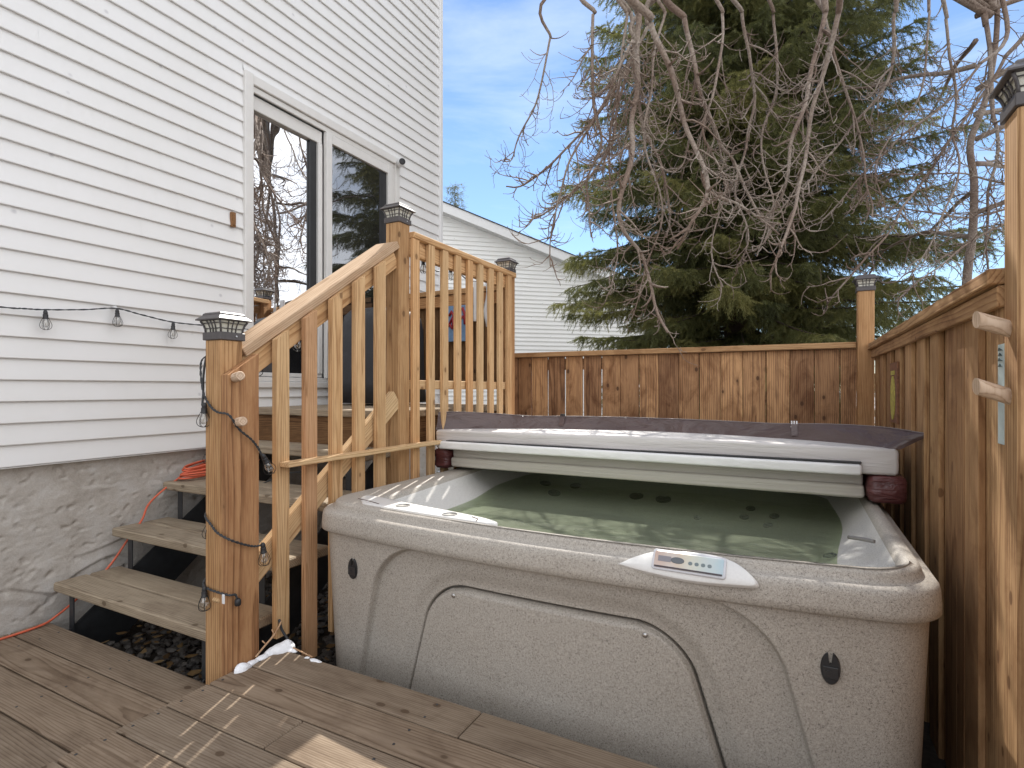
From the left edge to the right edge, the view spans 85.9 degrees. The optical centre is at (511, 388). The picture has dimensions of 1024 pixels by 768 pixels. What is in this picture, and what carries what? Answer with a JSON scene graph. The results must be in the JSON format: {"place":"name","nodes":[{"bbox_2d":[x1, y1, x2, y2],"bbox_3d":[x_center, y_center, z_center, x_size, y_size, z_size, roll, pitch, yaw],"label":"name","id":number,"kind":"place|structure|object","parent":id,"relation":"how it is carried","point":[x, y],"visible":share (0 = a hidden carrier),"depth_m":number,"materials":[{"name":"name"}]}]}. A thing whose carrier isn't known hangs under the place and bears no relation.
{"place":"outdoors","nodes":[
{"label":"outdoors","id":0,"kind":"place"},
{"bbox_2d":[106,573,335,681],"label":"gravel","id":1,"kind":"structure","parent":0,"point":[179,665],"depth_m":2.62,"materials":[{"name":"black gravel"}]},
{"bbox_2d":[102,579,334,677],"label":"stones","id":2,"kind":"object","parent":1,"relation":"on","point":[170,663],"visible":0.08,"depth_m":2.54,"materials":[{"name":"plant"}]},
{"bbox_2d":[54,440,389,683],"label":"staircase","id":3,"kind":"structure","parent":1,"relation":"on","point":[147,587],"depth_m":2.57,"materials":[{"name":"brown wood"}]},
{"bbox_2d":[0,459,259,639],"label":"extension cord","id":4,"kind":"object","parent":3,"relation":"on","point":[196,470],"visible":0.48,"depth_m":2.99,"materials":[{"name":"orange plastic"}]},
{"bbox_2d":[202,449,345,482],"bbox_3d":[-1.345,0.481,3.030,0.881,0.316,0.188,0,0,9],"label":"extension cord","id":5,"kind":"object","parent":3,"relation":"hanging from","point":[268,480],"visible":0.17,"depth_m":2.97,"materials":[{"name":"orange rubber"}]},
{"bbox_2d":[0,0,442,635],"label":"house","id":6,"kind":"structure","parent":0,"point":[146,146],"depth_m":2.98,"materials":[{"name":"plastic"}]},
{"bbox_2d":[0,306,247,338],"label":"string lights","id":7,"kind":"object","parent":6,"relation":"attached to","point":[45,314],"visible":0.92,"depth_m":2.75,"materials":[{"name":"black"}]},
{"bbox_2d":[230,212,235,227],"bbox_3d":[-1.700,-1.030,3.357,0.026,0.090,0.030,0,0,27],"label":"wall clip","id":8,"kind":"object","parent":6,"relation":"attached to","point":[233,219],"depth_m":3.35,"materials":[{"name":"brown wood"}]},
{"bbox_2d":[242,69,399,387],"bbox_3d":[-1.364,-0.995,4.120,0.131,1.980,1.515,0,0,27],"label":"patio door","id":9,"kind":"structure","parent":6,"relation":"in","point":[282,154],"depth_m":3.88,"materials":[{"name":"plastic"}]},
{"bbox_2d":[396,158,405,167],"bbox_3d":[-0.956,-1.930,4.718,0.064,0.070,0.132,0,0,-26],"label":"security camera","id":10,"kind":"object","parent":6,"relation":"attached to","point":[400,162],"visible":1,"depth_m":4.67,"materials":[{"name":"white plastic"}]},
{"bbox_2d":[436,201,647,446],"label":"neighbour house","id":11,"kind":"structure","parent":0,"point":[539,289],"depth_m":12.88,"materials":[{"name":"white plastic"}]},
{"bbox_2d":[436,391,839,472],"bbox_3d":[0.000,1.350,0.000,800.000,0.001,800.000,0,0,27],"label":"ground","id":12,"kind":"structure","parent":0,"point":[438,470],"depth_m":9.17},
{"bbox_2d":[444,181,466,209],"bbox_3d":[-3.180,-4.937,30.119,3.740,12.573,3.577,0,0,27],"label":"spruce tree","id":13,"kind":"object","parent":12,"relation":"on","point":[455,194],"visible":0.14,"depth_m":29.97,"materials":[{"name":"green plant"}]},
{"bbox_2d":[110,576,945,767],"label":"gravel bed","id":14,"kind":"object","parent":12,"relation":"on","point":[930,759],"visible":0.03,"depth_m":2.62,"materials":[{"name":"black gravel"}]},
{"bbox_2d":[0,622,658,767],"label":"deck floor","id":15,"kind":"structure","parent":14,"relation":"on","point":[288,710],"depth_m":1.67,"materials":[{"name":"brown wood"}]},
{"bbox_2d":[15,632,437,759],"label":"deck screws","id":16,"kind":"object","parent":15,"relation":"attached to","point":[182,700],"visible":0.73,"depth_m":1.68,"materials":[{"name":"black paint"}]},
{"bbox_2d":[234,639,297,673],"bbox_3d":[-0.909,0.974,2.019,0.083,0.037,0.239,0,0,41],"label":"snow patch","id":17,"kind":"object","parent":15,"relation":"on","point":[286,645],"visible":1,"depth_m":2.05,"materials":[{"name":"white snow"}]},
{"bbox_2d":[255,621,281,657],"bbox_3d":[-0.915,0.938,2.064,0.016,0.085,0.130,0,0,21],"label":"twig","id":18,"kind":"object","parent":17,"relation":"on","point":[268,641],"visible":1,"depth_m":2.07,"materials":[{"name":"brown wood"}]},
{"bbox_2d":[278,619,288,638],"bbox_3d":[-0.873,0.939,2.122,0.056,0.099,0.022,0,0,8],"label":"hose","id":19,"kind":"object","parent":17,"relation":"on","point":[282,631],"visible":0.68,"depth_m":2.12,"materials":[{"name":"grey rubber"}]},
{"bbox_2d":[293,647,312,657],"bbox_3d":[-0.796,0.985,2.063,0.152,0.011,0.008,0,0,33],"label":"twig","id":20,"kind":"object","parent":15,"relation":"on","point":[303,652],"visible":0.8,"depth_m":2.05,"materials":[{"name":"brown wood"}]},
{"bbox_2d":[305,656,321,662],"bbox_3d":[-0.726,0.988,2.007,0.088,0.008,0.021,0,0,31],"label":"snow patch","id":21,"kind":"object","parent":15,"relation":"on","point":[314,660],"visible":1,"depth_m":2.00,"materials":[{"name":"white snow"}]},
{"bbox_2d":[206,222,515,684],"bbox_3d":[-0.524,0.147,2.957,0.237,2.005,2.284,0,0,27],"label":"wooden railing","id":22,"kind":"object","parent":15,"relation":"on","point":[234,369],"visible":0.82,"depth_m":2.37,"materials":[{"name":"brown wood"}]},
{"bbox_2d":[195,311,252,340],"bbox_3d":[-1.044,-0.223,1.997,0.133,0.100,0.133,0,0,27],"label":"post cap light","id":23,"kind":"object","parent":22,"relation":"on","point":[220,325],"visible":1,"depth_m":1.96,"materials":[{"name":"brown plastic"}]},
{"bbox_2d":[196,356,275,611],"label":"string lights","id":24,"kind":"object","parent":22,"relation":"attached to","point":[237,600],"visible":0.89,"depth_m":1.96,"materials":[{"name":"black plastic"}]},
{"bbox_2d":[259,261,475,375],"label":"string lights","id":25,"kind":"object","parent":22,"relation":"hanging from","point":[423,264],"visible":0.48,"depth_m":3.20,"materials":[{"name":"grey rubber"}]},
{"bbox_2d":[379,202,415,225],"bbox_3d":[-0.595,-0.903,2.866,0.133,0.100,0.133,0,0,27],"label":"post cap light","id":26,"kind":"object","parent":22,"relation":"on","point":[397,212],"visible":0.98,"depth_m":2.83,"materials":[{"name":"grey plastic"}]},
{"bbox_2d":[409,286,496,381],"bbox_3d":[-0.560,-0.387,4.287,1.145,0.733,0.100,0,0,27],"label":"privacy screen","id":27,"kind":"object","parent":22,"relation":"attached to","point":[437,333],"visible":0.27,"depth_m":4.20,"materials":[{"name":"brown wood"}]},
{"bbox_2d":[448,305,465,341],"bbox_3d":[-0.401,-0.490,4.138,0.215,0.270,0.035,0,0,27],"label":"painted sign","id":28,"kind":"object","parent":27,"relation":"attached to","point":[450,323],"visible":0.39,"depth_m":4.13,"materials":[{"name":"blue paint"}]},
{"bbox_2d":[473,280,475,320],"bbox_3d":[-0.261,-0.647,4.052,0.048,0.305,0.018,0,0,27],"label":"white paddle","id":29,"kind":"object","parent":27,"relation":"hanging from","point":[474,301],"visible":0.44,"depth_m":4.05,"materials":[{"name":"white plastic"}]},
{"bbox_2d":[484,283,486,326],"bbox_3d":[-0.175,-0.615,4.009,0.068,0.330,0.011,0,0,27],"label":"white cloth","id":30,"kind":"object","parent":27,"relation":"hanging from","point":[485,311],"visible":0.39,"depth_m":4.01,"materials":[{"name":"white fabric"}]},
{"bbox_2d":[494,257,518,272],"bbox_3d":[-0.038,-0.878,3.942,0.133,0.100,0.133,0,0,27],"label":"post cap light","id":31,"kind":"object","parent":22,"relation":"on","point":[509,263],"visible":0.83,"depth_m":3.90,"materials":[{"name":"grey plastic"}]},
{"bbox_2d":[259,403,503,446],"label":"raised deck","id":32,"kind":"structure","parent":14,"relation":"on","point":[295,423],"depth_m":3.19,"materials":[{"name":"brown wood"}]},
{"bbox_2d":[343,307,425,402],"bbox_3d":[-0.925,-0.233,3.958,0.460,0.665,0.480,0,0,27],"label":"covered barbecue","id":33,"kind":"object","parent":32,"relation":"on","point":[347,359],"visible":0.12,"depth_m":3.81,"materials":[{"name":"black plastic"}]},
{"bbox_2d":[322,467,942,767],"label":"hot tub","id":34,"kind":"object","parent":14,"relation":"on","point":[663,625],"visible":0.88,"depth_m":1.67,"materials":[{"name":"plastic"}]},
{"bbox_2d":[435,411,923,503],"bbox_3d":[0.802,0.288,3.019,2.257,0.313,1.148,0,0,27],"label":"tub cover","id":35,"kind":"object","parent":34,"relation":"on","point":[848,460],"visible":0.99,"depth_m":2.50,"materials":[{"name":"plastic"}]},
{"bbox_2d":[515,290,874,425],"bbox_3d":[1.127,0.373,4.014,2.532,1.953,0.164,0,0,27],"label":"back fence","id":36,"kind":"object","parent":12,"relation":"on","point":[758,383],"visible":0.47,"depth_m":3.87,"materials":[{"name":"brown wood"}]},
{"bbox_2d":[852,274,878,293],"bbox_3d":[2.195,-0.651,3.419,0.133,0.100,0.133,0,0,27],"label":"post cap light","id":37,"kind":"object","parent":36,"relation":"on","point":[866,282],"visible":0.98,"depth_m":3.38,"materials":[{"name":"grey plastic"}]},
{"bbox_2d":[486,0,1023,365],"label":"bare tree","id":38,"kind":"object","parent":12,"relation":"on","point":[985,10],"visible":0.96,"depth_m":4.21,"materials":[{"name":"brown plant"}]},
{"bbox_2d":[545,0,1004,423],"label":"spruce tree","id":39,"kind":"object","parent":12,"relation":"on","point":[754,311],"visible":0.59,"depth_m":6.67,"materials":[{"name":"green plant"}]},
{"bbox_2d":[867,106,1023,767],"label":"side fence","id":40,"kind":"object","parent":12,"relation":"on","point":[957,517],"visible":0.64,"depth_m":1.49,"materials":[{"name":"brown wood"}]},
{"bbox_2d":[890,362,898,423],"bbox_3d":[1.840,0.020,2.651,0.014,0.290,0.220,0,0,27],"label":"fence thermometer","id":41,"kind":"object","parent":40,"relation":"attached to","point":[894,392],"visible":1,"depth_m":2.61,"materials":[{"name":"yellow paint"}]},
{"bbox_2d":[998,343,1004,444],"bbox_3d":[1.125,0.013,1.264,0.007,0.230,0.044,0,0,27],"label":"white strip","id":42,"kind":"object","parent":40,"relation":"attached to","point":[1001,381],"visible":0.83,"depth_m":1.26,"materials":[{"name":"plastic"}]},
{"bbox_2d":[988,58,1023,124],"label":"post cap light","id":43,"kind":"object","parent":40,"relation":"on","point":[1007,93],"visible":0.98,"depth_m":1.18,"materials":[{"name":"brown plastic"}]},
{"bbox_2d":[443,0,1023,390],"label":"sky","id":44,"kind":"structure","parent":0,"point":[486,72],"materials":[{"name":"blue"}]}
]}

